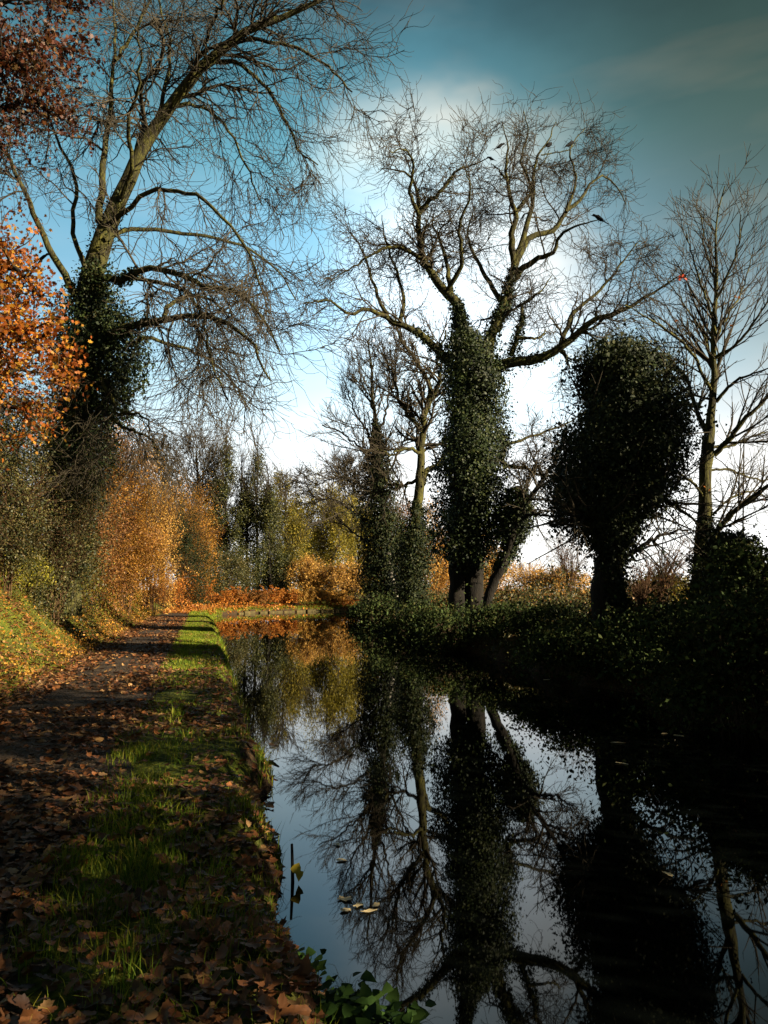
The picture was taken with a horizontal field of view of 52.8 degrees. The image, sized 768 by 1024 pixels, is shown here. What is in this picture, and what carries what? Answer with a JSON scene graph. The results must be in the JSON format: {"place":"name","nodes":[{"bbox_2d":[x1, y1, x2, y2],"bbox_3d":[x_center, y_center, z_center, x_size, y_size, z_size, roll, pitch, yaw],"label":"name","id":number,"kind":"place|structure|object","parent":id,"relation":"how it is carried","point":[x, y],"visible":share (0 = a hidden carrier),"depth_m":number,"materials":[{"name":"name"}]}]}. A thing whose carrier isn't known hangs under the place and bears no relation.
{"place":"outdoors","nodes":[
{"label":"outdoors","id":0,"kind":"place"},
{"bbox_2d":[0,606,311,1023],"bbox_3d":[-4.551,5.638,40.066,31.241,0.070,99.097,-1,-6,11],"label":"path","id":1,"kind":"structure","parent":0,"point":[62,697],"depth_m":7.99,"materials":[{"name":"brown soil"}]},
{"bbox_2d":[0,559,767,1023],"bbox_3d":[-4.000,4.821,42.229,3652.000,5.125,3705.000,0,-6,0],"label":"ground","id":2,"kind":"structure","parent":0,"point":[158,761],"depth_m":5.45,"materials":[{"name":"green plant"}]},
{"bbox_2d":[3,958,12,970],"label":"fallen leaf","id":3,"kind":"object","parent":2,"relation":"on","point":[8,964],"visible":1,"depth_m":3.17,"materials":[{"name":"brown plant"}]},
{"bbox_2d":[12,897,35,907],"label":"fallen leaf","id":4,"kind":"object","parent":2,"relation":"on","point":[25,904],"visible":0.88,"depth_m":3.81,"materials":[{"name":"brown plant"}]},
{"bbox_2d":[0,331,52,524],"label":"shrub","id":5,"kind":"object","parent":2,"relation":"on","point":[29,387],"visible":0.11,"depth_m":22.96,"materials":[{"name":"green plant"}]},
{"bbox_2d":[18,951,36,963],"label":"fallen leaf","id":6,"kind":"object","parent":2,"relation":"on","point":[24,955],"visible":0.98,"depth_m":3.22,"materials":[{"name":"brown plant"}]},
{"bbox_2d":[18,1016,37,1023],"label":"fallen leaf","id":7,"kind":"object","parent":2,"relation":"on","point":[24,1020],"visible":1,"depth_m":2.77,"materials":[{"name":"brown plant"}]},
{"bbox_2d":[1,548,64,596],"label":"shrub","id":8,"kind":"object","parent":2,"relation":"on","point":[20,577],"visible":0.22,"depth_m":19.98,"materials":[{"name":"yellow plant"}]},
{"bbox_2d":[34,901,45,912],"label":"fallen leaf","id":9,"kind":"object","parent":2,"relation":"on","point":[41,904],"visible":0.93,"depth_m":3.82,"materials":[{"name":"brown plant"}]},
{"bbox_2d":[0,367,93,629],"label":"shrub","id":10,"kind":"object","parent":2,"relation":"on","point":[20,542],"visible":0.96,"depth_m":18.42,"materials":[{"name":"green plant"}]},
{"bbox_2d":[52,926,76,937],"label":"fallen leaf","id":11,"kind":"object","parent":2,"relation":"on","point":[72,931],"visible":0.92,"depth_m":3.45,"materials":[{"name":"brown plant"}]},
{"bbox_2d":[0,0,131,470],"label":"oak tree","id":12,"kind":"object","parent":2,"relation":"on","point":[18,330],"visible":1,"depth_m":13.06,"materials":[{"name":"orange plant"}]},
{"bbox_2d":[11,401,137,648],"bbox_3d":[-8.889,0.291,21.193,4.020,6.786,3.060,0,-6,0],"label":"shrub","id":13,"kind":"object","parent":2,"relation":"on","point":[59,535],"visible":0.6,"depth_m":20.82,"materials":[{"name":"green plant"}]},
{"bbox_2d":[0,561,161,698],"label":"ground cover","id":14,"kind":"object","parent":2,"relation":"on","point":[54,642],"visible":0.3,"depth_m":18.43,"materials":[{"name":"green plant"}]},
{"bbox_2d":[75,558,123,627],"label":"shrub","id":15,"kind":"object","parent":2,"relation":"on","point":[84,591],"visible":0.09,"depth_m":24.43,"materials":[{"name":"orange plant"}]},
{"bbox_2d":[96,962,119,968],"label":"fallen leaf","id":16,"kind":"object","parent":2,"relation":"on","point":[105,964],"visible":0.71,"depth_m":3.17,"materials":[{"name":"brown plant"}]},
{"bbox_2d":[81,466,174,628],"bbox_3d":[-11.098,1.213,28.978,6.715,6.237,4.119,0,-6,0],"label":"shrub","id":17,"kind":"object","parent":2,"relation":"on","point":[113,544],"visible":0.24,"depth_m":28.91,"materials":[{"name":"orange plant"}]},
{"bbox_2d":[122,1010,146,1020],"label":"fallen leaf","id":18,"kind":"object","parent":2,"relation":"on","point":[130,1014],"visible":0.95,"depth_m":2.79,"materials":[{"name":"brown plant"}]},
{"bbox_2d":[100,509,185,621],"bbox_3d":[-12.469,2.047,38.095,4.266,6.730,4.035,-5,-7,40],"label":"shrub","id":19,"kind":"object","parent":2,"relation":"on","point":[138,582],"visible":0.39,"depth_m":37.72,"materials":[{"name":"orange plant"}]},
{"bbox_2d":[94,402,194,615],"bbox_3d":[-13.703,-1.475,38.586,8.454,13.363,6.270,0,-6,0],"label":"shrub","id":20,"kind":"object","parent":2,"relation":"on","point":[142,497],"visible":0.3,"depth_m":37.91,"materials":[{"name":"orange plant"}]},
{"bbox_2d":[139,565,172,614],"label":"bracken","id":21,"kind":"object","parent":2,"relation":"on","point":[156,594],"visible":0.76,"depth_m":48.07,"materials":[{"name":"orange plant"}]},
{"bbox_2d":[127,432,198,613],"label":"shrub","id":22,"kind":"object","parent":2,"relation":"on","point":[167,516],"visible":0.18,"depth_m":50.10,"materials":[{"name":"orange plant"}]},
{"bbox_2d":[156,998,169,1022],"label":"fallen leaf","id":23,"kind":"object","parent":2,"relation":"on","point":[163,1014],"visible":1,"depth_m":2.82,"materials":[{"name":"brown plant"}]},
{"bbox_2d":[157,885,169,897],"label":"fallen leaf","id":24,"kind":"object","parent":2,"relation":"on","point":[164,892],"visible":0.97,"depth_m":4.02,"materials":[{"name":"brown plant"}]},
{"bbox_2d":[136,429,194,586],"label":"tree","id":25,"kind":"object","parent":2,"relation":"on","point":[161,469],"visible":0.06,"depth_m":98.20,"materials":[{"name":"green plant"}]},
{"bbox_2d":[162,948,176,965],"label":"fallen leaf","id":26,"kind":"object","parent":2,"relation":"on","point":[167,961],"visible":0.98,"depth_m":3.22,"materials":[{"name":"brown plant"}]},
{"bbox_2d":[0,550,344,1023],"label":"leaf litter","id":27,"kind":"object","parent":2,"relation":"on","point":[106,995],"visible":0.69,"depth_m":5.28,"materials":[{"name":"brown plant"}]},
{"bbox_2d":[205,961,216,973],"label":"fallen leaf","id":28,"kind":"object","parent":27,"relation":"on","point":[211,964],"visible":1,"depth_m":3.16,"materials":[{"name":"brown plant"}]},
{"bbox_2d":[202,976,231,990],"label":"fallen leaf","id":29,"kind":"object","parent":27,"relation":"on","point":[220,984],"visible":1,"depth_m":2.99,"materials":[{"name":"brown plant"}]},
{"bbox_2d":[154,571,190,612],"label":"bracken","id":30,"kind":"object","parent":2,"relation":"on","point":[178,582],"visible":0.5,"depth_m":53.53,"materials":[{"name":"orange plant"}]},
{"bbox_2d":[175,919,190,929],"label":"fallen leaf","id":31,"kind":"object","parent":2,"relation":"on","point":[186,924],"visible":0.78,"depth_m":3.61,"materials":[{"name":"brown plant"}]},
{"bbox_2d":[165,571,204,608],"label":"bracken","id":32,"kind":"object","parent":2,"relation":"on","point":[188,590],"visible":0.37,"depth_m":58.99,"materials":[{"name":"brown plant"}]},
{"bbox_2d":[145,467,226,600],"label":"shrub","id":33,"kind":"object","parent":2,"relation":"on","point":[207,537],"visible":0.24,"depth_m":69.49,"materials":[{"name":"orange plant"}]},
{"bbox_2d":[159,480,226,608],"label":"tree","id":34,"kind":"object","parent":2,"relation":"on","point":[193,554],"visible":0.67,"depth_m":59.82,"materials":[{"name":"orange plant"}]},
{"bbox_2d":[159,410,241,577],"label":"tree","id":35,"kind":"object","parent":2,"relation":"on","point":[197,474],"visible":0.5,"depth_m":85.09,"materials":[{"name":"green plant"}]},
{"bbox_2d":[186,579,216,607],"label":"bracken","id":36,"kind":"object","parent":2,"relation":"on","point":[210,594],"visible":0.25,"depth_m":65.95,"materials":[{"name":"orange plant"}]},
{"bbox_2d":[199,965,221,985],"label":"fallen leaf","id":37,"kind":"object","parent":2,"relation":"on","point":[209,980],"visible":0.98,"depth_m":3.08,"materials":[{"name":"brown plant"}]},
{"bbox_2d":[201,932,227,941],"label":"fallen leaf","id":38,"kind":"object","parent":2,"relation":"on","point":[217,938],"visible":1,"depth_m":3.39,"materials":[{"name":"brown plant"}]},
{"bbox_2d":[0,0,434,615],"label":"tree","id":39,"kind":"object","parent":2,"relation":"on","point":[106,328],"visible":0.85,"depth_m":21.59,"materials":[{"name":"brown plant"}]},
{"bbox_2d":[206,590,242,606],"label":"bracken","id":40,"kind":"object","parent":2,"relation":"on","point":[223,598],"visible":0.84,"depth_m":66.74,"materials":[{"name":"orange plant"}]},
{"bbox_2d":[218,920,231,933],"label":"fallen leaf","id":41,"kind":"object","parent":2,"relation":"on","point":[222,927],"visible":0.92,"depth_m":3.54,"materials":[{"name":"brown plant"}]},
{"bbox_2d":[195,541,266,596],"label":"evergreen bush","id":42,"kind":"object","parent":2,"relation":"on","point":[230,565],"visible":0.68,"depth_m":74.27,"materials":[{"name":"green plant"}]},
{"bbox_2d":[225,586,248,607],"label":"bracken","id":43,"kind":"object","parent":2,"relation":"on","point":[236,595],"visible":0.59,"depth_m":68.74,"materials":[{"name":"orange plant"}]},
{"bbox_2d":[200,401,299,594],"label":"tree","id":44,"kind":"object","parent":2,"relation":"on","point":[249,512],"visible":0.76,"depth_m":83.90,"materials":[{"name":"green plant"}]},
{"bbox_2d":[237,589,273,605],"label":"bracken","id":45,"kind":"object","parent":2,"relation":"on","point":[260,596],"visible":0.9,"depth_m":69.03,"materials":[{"name":"orange plant"}]},
{"bbox_2d":[163,597,358,614],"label":"ground cover","id":46,"kind":"object","parent":2,"relation":"on","point":[210,607],"visible":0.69,"depth_m":64.95,"materials":[{"name":"orange plant"}]},
{"bbox_2d":[253,924,269,934],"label":"fallen leaf","id":47,"kind":"object","parent":2,"relation":"on","point":[265,927],"visible":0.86,"depth_m":3.54,"materials":[{"name":"brown plant"}]},
{"bbox_2d":[251,964,277,979],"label":"fallen leaf","id":48,"kind":"object","parent":2,"relation":"on","point":[260,972],"visible":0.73,"depth_m":3.11,"materials":[{"name":"brown plant"}]},
{"bbox_2d":[254,977,282,988],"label":"fallen leaf","id":49,"kind":"object","parent":2,"relation":"on","point":[273,984],"visible":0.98,"depth_m":3.03,"materials":[{"name":"brown plant"}]},
{"bbox_2d":[257,1005,280,1022],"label":"fallen leaf","id":50,"kind":"object","parent":2,"relation":"on","point":[270,1010],"visible":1,"depth_m":2.82,"materials":[{"name":"brown plant"}]},
{"bbox_2d":[256,584,284,605],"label":"bracken","id":51,"kind":"object","parent":2,"relation":"on","point":[273,597],"visible":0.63,"depth_m":70.89,"materials":[{"name":"orange plant"}]},
{"bbox_2d":[244,545,301,593],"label":"shrub","id":52,"kind":"object","parent":2,"relation":"on","point":[273,571],"visible":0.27,"depth_m":84.91,"materials":[{"name":"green plant"}]},
{"bbox_2d":[267,945,284,951],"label":"fallen leaf","id":53,"kind":"object","parent":2,"relation":"on","point":[276,948],"visible":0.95,"depth_m":3.30,"materials":[{"name":"brown plant"}]},
{"bbox_2d":[258,461,317,592],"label":"tree","id":54,"kind":"object","parent":2,"relation":"on","point":[294,535],"visible":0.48,"depth_m":87.66,"materials":[{"name":"green plant"}]},
{"bbox_2d":[276,589,302,605],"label":"bracken","id":55,"kind":"object","parent":2,"relation":"on","point":[289,596],"visible":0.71,"depth_m":72.07,"materials":[{"name":"orange plant"}]},
{"bbox_2d":[237,609,352,613],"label":"canal edging","id":56,"kind":"object","parent":2,"relation":"on","point":[307,610],"visible":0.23,"depth_m":70.29,"materials":[{"name":"stone"}]},
{"bbox_2d":[279,1004,311,1015],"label":"fallen leaf","id":57,"kind":"object","parent":2,"relation":"on","point":[305,1010],"visible":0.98,"depth_m":2.93,"materials":[{"name":"brown plant"}]},
{"bbox_2d":[290,953,313,981],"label":"fallen leaf","id":58,"kind":"object","parent":2,"relation":"on","point":[306,968],"visible":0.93,"depth_m":3.27,"materials":[{"name":"brown plant"}]},
{"bbox_2d":[287,586,319,606],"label":"bracken","id":59,"kind":"object","parent":2,"relation":"on","point":[304,597],"visible":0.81,"depth_m":72.66,"materials":[{"name":"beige plant"}]},
{"bbox_2d":[279,554,331,592],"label":"shrub","id":60,"kind":"object","parent":2,"relation":"on","point":[311,576],"visible":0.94,"depth_m":79.35,"materials":[{"name":"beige plant"}]},
{"bbox_2d":[298,946,337,989],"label":"leafy plant","id":61,"kind":"object","parent":2,"relation":"on","point":[316,964],"visible":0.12,"depth_m":3.69,"materials":[{"name":"green plant"}]},
{"bbox_2d":[287,487,351,592],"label":"tree","id":62,"kind":"object","parent":2,"relation":"on","point":[311,530],"visible":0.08,"depth_m":103.28,"materials":[{"name":"green plant"}]},
{"bbox_2d":[303,585,337,605],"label":"bracken","id":63,"kind":"object","parent":2,"relation":"on","point":[321,594],"visible":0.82,"depth_m":74.21,"materials":[{"name":"beige plant"}]},
{"bbox_2d":[291,454,375,595],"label":"oak tree","id":64,"kind":"object","parent":2,"relation":"on","point":[337,538],"visible":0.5,"depth_m":93.39,"materials":[{"name":"green plant"}]},
{"bbox_2d":[325,590,354,605],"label":"bracken","id":65,"kind":"object","parent":2,"relation":"on","point":[341,595],"visible":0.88,"depth_m":75.07,"materials":[{"name":"beige plant"}]},
{"bbox_2d":[318,549,368,601],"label":"shrub","id":66,"kind":"object","parent":2,"relation":"on","point":[341,577],"visible":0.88,"depth_m":78.35,"materials":[{"name":"orange plant"}]},
{"bbox_2d":[317,442,372,595],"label":"tree","id":67,"kind":"object","parent":2,"relation":"on","point":[349,465],"visible":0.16,"depth_m":110.47,"materials":[{"name":"green plant"}]},
{"bbox_2d":[342,596,368,620],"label":"bramble","id":68,"kind":"object","parent":2,"relation":"on","point":[358,605],"visible":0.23,"depth_m":49.28,"materials":[{"name":"plant"}]},
{"bbox_2d":[312,970,399,1023],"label":"leafy plant","id":69,"kind":"object","parent":2,"relation":"on","point":[331,1005],"visible":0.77,"depth_m":3.25,"materials":[{"name":"green plant"}]},
{"bbox_2d":[339,503,395,595],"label":"tree","id":70,"kind":"object","parent":2,"relation":"on","point":[356,549],"visible":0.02,"depth_m":107.02,"materials":[{"name":"green plant"}]},
{"bbox_2d":[343,587,402,630],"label":"bramble","id":71,"kind":"object","parent":2,"relation":"on","point":[371,613],"visible":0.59,"depth_m":38.13,"materials":[{"name":"plant"}]},
{"bbox_2d":[362,491,412,595],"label":"tree","id":72,"kind":"object","parent":2,"relation":"on","point":[405,511],"visible":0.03,"depth_m":80.11,"materials":[{"name":"green plant"}]},
{"bbox_2d":[346,981,435,1023],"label":"leafy plant","id":73,"kind":"object","parent":2,"relation":"on","point":[415,1013],"visible":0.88,"depth_m":3.27,"materials":[{"name":"green plant"}]},
{"bbox_2d":[358,594,444,642],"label":"bramble","id":74,"kind":"object","parent":2,"relation":"on","point":[395,623],"visible":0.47,"depth_m":30.43,"materials":[{"name":"plant"}]},
{"bbox_2d":[326,279,500,617],"bbox_3d":[1.371,-3.170,34.828,8.170,16.333,6.558,0,-6,0],"label":"tree","id":75,"kind":"object","parent":2,"relation":"on","point":[416,554],"visible":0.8,"depth_m":34.42,"materials":[{"name":"green plant"}]},
{"bbox_2d":[420,492,449,589],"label":"tree","id":76,"kind":"object","parent":2,"relation":"on","point":[443,575],"visible":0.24,"depth_m":68.46,"materials":[{"name":"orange plant"}]},
{"bbox_2d":[388,583,486,652],"bbox_3d":[2.160,3.687,25.668,4.072,2.628,3.332,0,-6,0],"label":"bramble","id":77,"kind":"object","parent":2,"relation":"on","point":[451,638],"visible":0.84,"depth_m":25.24,"materials":[{"name":"plant"}]},
{"bbox_2d":[434,592,546,640],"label":"bramble","id":78,"kind":"object","parent":2,"relation":"on","point":[482,617],"visible":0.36,"depth_m":23.11,"materials":[{"name":"plant"}]},
{"bbox_2d":[254,70,746,626],"bbox_3d":[3.587,-6.563,27.579,16.316,21.287,9.004,0,-6,0],"label":"tree","id":79,"kind":"object","parent":2,"relation":"on","point":[476,442],"visible":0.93,"depth_m":27.24,"materials":[{"name":"green plant"}]},
{"bbox_2d":[482,535,519,588],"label":"tree","id":80,"kind":"object","parent":2,"relation":"on","point":[490,567],"visible":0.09,"depth_m":71.26,"materials":[{"name":"orange plant"}]},
{"bbox_2d":[483,402,565,609],"bbox_3d":[5.622,-0.091,26.306,4.005,7.521,4.376,-4,-7,34],"label":"tree","id":81,"kind":"object","parent":2,"relation":"on","point":[519,508],"visible":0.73,"depth_m":25.70,"materials":[{"name":"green plant"}]},
{"bbox_2d":[469,590,591,661],"bbox_3d":[4.077,2.991,20.269,4.094,1.892,2.669,-3,-6,25],"label":"bramble","id":82,"kind":"object","parent":2,"relation":"on","point":[523,622],"visible":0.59,"depth_m":20.07,"materials":[{"name":"plant"}]},
{"bbox_2d":[510,546,558,586],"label":"bare shrub","id":83,"kind":"object","parent":2,"relation":"on","point":[521,566],"visible":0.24,"depth_m":35.82,"materials":[{"name":"brown plant"}]},
{"bbox_2d":[487,560,592,595],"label":"shrub","id":84,"kind":"object","parent":2,"relation":"on","point":[533,578],"visible":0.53,"depth_m":32.68,"materials":[{"name":"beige plant"}]},
{"bbox_2d":[366,561,767,731],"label":"ground cover","id":85,"kind":"object","parent":2,"relation":"on","point":[520,596],"visible":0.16,"depth_m":25.44,"materials":[{"name":"orange plant"}]},
{"bbox_2d":[281,306,438,619],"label":"tree","id":86,"kind":"object","parent":85,"relation":"on","point":[382,540],"visible":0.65,"depth_m":40.84,"materials":[{"name":"green plant"}]},
{"bbox_2d":[541,520,593,595],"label":"bare shrub","id":87,"kind":"object","parent":2,"relation":"on","point":[563,552],"visible":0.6,"depth_m":27.85,"materials":[{"name":"brown plant"}]},
{"bbox_2d":[494,604,653,689],"bbox_3d":[4.167,2.756,16.113,3.839,1.698,3.173,0,-6,0],"label":"bramble","id":88,"kind":"object","parent":2,"relation":"on","point":[555,638],"visible":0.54,"depth_m":15.85,"materials":[{"name":"plant"}]},
{"bbox_2d":[399,568,767,705],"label":"ground cover","id":89,"kind":"object","parent":2,"relation":"on","point":[446,591],"visible":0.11,"depth_m":29.77,"materials":[{"name":"brown plant"}]},
{"bbox_2d":[499,309,754,663],"bbox_3d":[5.013,-0.329,16.487,5.222,7.814,4.444,0,-6,0],"label":"tree","id":90,"kind":"object","parent":2,"relation":"on","point":[611,492],"visible":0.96,"depth_m":15.81,"materials":[{"name":"green plant"}]},
{"bbox_2d":[536,590,728,687],"bbox_3d":[4.798,2.239,13.873,4.199,1.685,2.766,0,-6,0],"label":"bramble","id":91,"kind":"object","parent":2,"relation":"on","point":[629,619],"visible":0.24,"depth_m":13.58,"materials":[{"name":"plant"}]},
{"bbox_2d":[626,556,670,612],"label":"bare shrub","id":92,"kind":"object","parent":2,"relation":"on","point":[639,596],"visible":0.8,"depth_m":17.88,"materials":[{"name":"brown plant"}]},
{"bbox_2d":[547,542,767,739],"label":"bramble","id":93,"kind":"object","parent":2,"relation":"on","point":[734,657],"visible":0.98,"depth_m":11.10,"materials":[{"name":"plant"}]},
{"bbox_2d":[626,569,689,609],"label":"shrub","id":94,"kind":"object","parent":2,"relation":"on","point":[684,578],"visible":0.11,"depth_m":19.65,"materials":[{"name":"brown plant"}]},
{"bbox_2d":[628,531,692,607],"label":"bare shrub","id":95,"kind":"object","parent":2,"relation":"on","point":[668,572],"visible":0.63,"depth_m":18.88,"materials":[{"name":"brown plant"}]},
{"bbox_2d":[564,143,767,605],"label":"tree","id":96,"kind":"object","parent":2,"relation":"on","point":[713,360],"visible":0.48,"depth_m":18.26,"materials":[{"name":"brown plant"}]},
{"bbox_2d":[681,557,709,604],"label":"shrub","id":97,"kind":"object","parent":2,"relation":"on","point":[691,594],"visible":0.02,"depth_m":17.06,"materials":[{"name":"green plant"}]},
{"bbox_2d":[689,517,766,607],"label":"tree stump","id":98,"kind":"object","parent":2,"relation":"on","point":[727,536],"visible":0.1,"depth_m":15.31,"materials":[{"name":"green plant"}]},
{"bbox_2d":[691,520,767,619],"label":"bramble","id":99,"kind":"object","parent":2,"relation":"on","point":[742,563],"visible":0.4,"depth_m":13.30,"materials":[{"name":"plant"}]},
{"bbox_2d":[0,0,767,589],"label":"sky","id":100,"kind":"structure","parent":0,"point":[691,76],"materials":[{"name":"blue"}]},
{"bbox_2d":[214,611,767,1023],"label":"water","id":101,"kind":"structure","parent":0,"point":[510,848],"depth_m":6.38,"materials":[{"name":"black liquid"}]},
{"bbox_2d":[290,844,303,882],"bbox_3d":[-0.600,2.471,5.316,0.095,0.351,0.064,0,-6,0],"label":"stick","id":102,"kind":"object","parent":101,"relation":"in","point":[296,869],"visible":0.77,"depth_m":5.31,"materials":[{"name":"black plant"}]},
{"label":"fallen leaf","id":103,"kind":"object","parent":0,"visible":0},
{"bbox_2d":[253,932,275,942],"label":"fallen leaf","id":104,"kind":"object","parent":103,"relation":"on","point":[270,935],"visible":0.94,"depth_m":3.40,"materials":[{"name":"brown plant"}]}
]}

